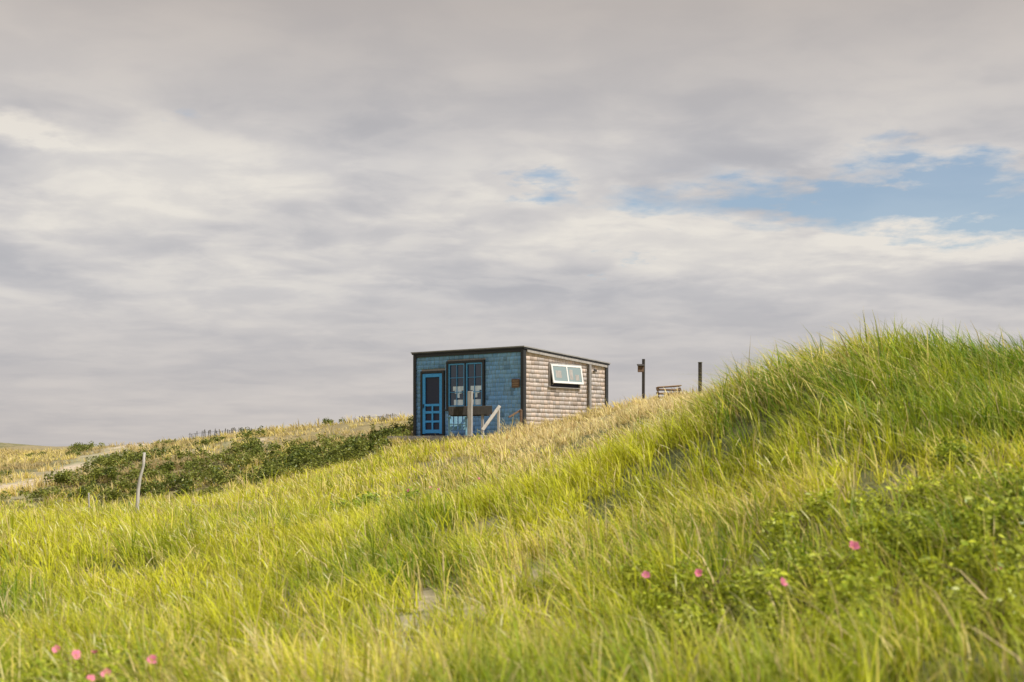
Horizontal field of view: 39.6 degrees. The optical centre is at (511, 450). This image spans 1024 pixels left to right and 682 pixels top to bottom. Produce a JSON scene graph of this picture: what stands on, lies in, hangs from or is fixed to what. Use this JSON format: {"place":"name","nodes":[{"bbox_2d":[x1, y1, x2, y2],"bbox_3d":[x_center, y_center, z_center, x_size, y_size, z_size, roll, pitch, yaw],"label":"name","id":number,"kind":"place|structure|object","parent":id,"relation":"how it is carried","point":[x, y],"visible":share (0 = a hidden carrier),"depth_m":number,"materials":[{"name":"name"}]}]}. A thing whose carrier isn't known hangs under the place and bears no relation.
{"place":"outdoors","nodes":[
{"label":"outdoors","id":0,"kind":"place"},
{"bbox_2d":[0,307,1023,681],"bbox_3d":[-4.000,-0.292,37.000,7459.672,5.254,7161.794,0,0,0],"label":"dune ground","id":1,"kind":"structure","parent":0,"point":[676,454],"depth_m":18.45,"materials":[{"name":"green plant"}]},
{"bbox_2d":[0,633,264,681],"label":"beach rose bush","id":2,"kind":"object","parent":1,"relation":"on","point":[110,669],"visible":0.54,"depth_m":8.46,"materials":[{"name":"green plant"}]},
{"bbox_2d":[135,452,145,510],"bbox_3d":[-7.733,0.838,29.600,0.215,1.580,0.084,0,0,0],"label":"driftwood stake","id":3,"kind":"object","parent":1,"relation":"on","point":[139,484],"visible":0.83,"depth_m":29.57,"materials":[{"name":"beige wood"}]},
{"bbox_2d":[0,416,412,500],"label":"dune shrubs","id":4,"kind":"object","parent":1,"relation":"on","point":[302,455],"visible":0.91,"depth_m":46.94,"materials":[{"name":"green plant"}]},
{"bbox_2d":[188,427,252,439],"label":"sand fence","id":5,"kind":"object","parent":1,"relation":"on","point":[232,429],"visible":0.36,"depth_m":76.03,"materials":[{"name":"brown wood"}]},
{"bbox_2d":[359,413,392,421],"bbox_3d":[-5.866,-1.299,62.241,1.798,0.615,0.070,0,0,17],"label":"sand fence","id":6,"kind":"object","parent":1,"relation":"on","point":[379,417],"visible":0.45,"depth_m":62.19,"materials":[{"name":"brown wood"}]},
{"bbox_2d":[329,478,480,509],"bbox_3d":[-2.070,0.902,26.915,3.070,0.787,1.852,0,0,12],"label":"beach rose bush","id":7,"kind":"object","parent":1,"relation":"on","point":[364,496],"visible":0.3,"depth_m":27.01,"materials":[{"name":"green plant"}]},
{"bbox_2d":[385,391,521,447],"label":"wooden deck","id":8,"kind":"structure","parent":1,"relation":"on","point":[469,410],"depth_m":44.77,"materials":[{"name":"grey wood"}]},
{"bbox_2d":[447,416,466,435],"bbox_3d":[-1.720,-0.855,45.330,0.651,0.809,0.741,0,0,0],"label":"garden chair","id":9,"kind":"object","parent":8,"relation":"on","point":[451,424],"visible":0.82,"depth_m":45.44,"materials":[{"name":"blue paint"}]},
{"bbox_2d":[411,346,610,435],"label":"dune shack","id":10,"kind":"structure","parent":1,"relation":"on","point":[535,385],"depth_m":46.46,"materials":[{"name":"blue wood"}]},
{"bbox_2d":[450,364,480,405],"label":"window panes","id":11,"kind":"structure","parent":10,"relation":"in","point":[460,368],"depth_m":46.64,"materials":[{"name":"clear glass"}]},
{"bbox_2d":[553,366,581,381],"bbox_3d":[1.811,-2.480,46.560,0.093,0.484,1.500,0,0,39],"label":"side window glass","id":12,"kind":"structure","parent":10,"relation":"in","point":[576,371],"depth_m":46.50,"materials":[{"name":"grey"}]},
{"bbox_2d":[637,359,644,401],"bbox_3d":[4.108,-1.967,45.205,0.266,1.866,0.293,0,0,0],"label":"birdhouse post","id":13,"kind":"object","parent":1,"relation":"on","point":[641,367],"visible":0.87,"depth_m":45.25,"materials":[{"name":"brown wood"}]},
{"bbox_2d":[656,385,681,399],"bbox_3d":[4.980,-1.775,45.200,0.749,0.570,0.771,0,0,0],"label":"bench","id":14,"kind":"object","parent":1,"relation":"on","point":[658,389],"visible":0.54,"depth_m":44.90,"materials":[{"name":"grey wood"}]},
{"bbox_2d":[698,362,701,390],"bbox_3d":[5.900,-2.054,44.600,0.130,1.412,0.120,0,0,17],"label":"wooden post","id":15,"kind":"object","parent":1,"relation":"on","point":[699,374],"visible":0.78,"depth_m":44.56,"materials":[{"name":"brown wood"}]},
{"bbox_2d":[615,434,1023,670],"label":"beach rose bush","id":16,"kind":"object","parent":1,"relation":"on","point":[998,512],"visible":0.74,"depth_m":9.71,"materials":[{"name":"green plant"}]},
{"bbox_2d":[0,0,1023,446],"label":"sky","id":17,"kind":"structure","parent":0,"point":[215,214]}
]}

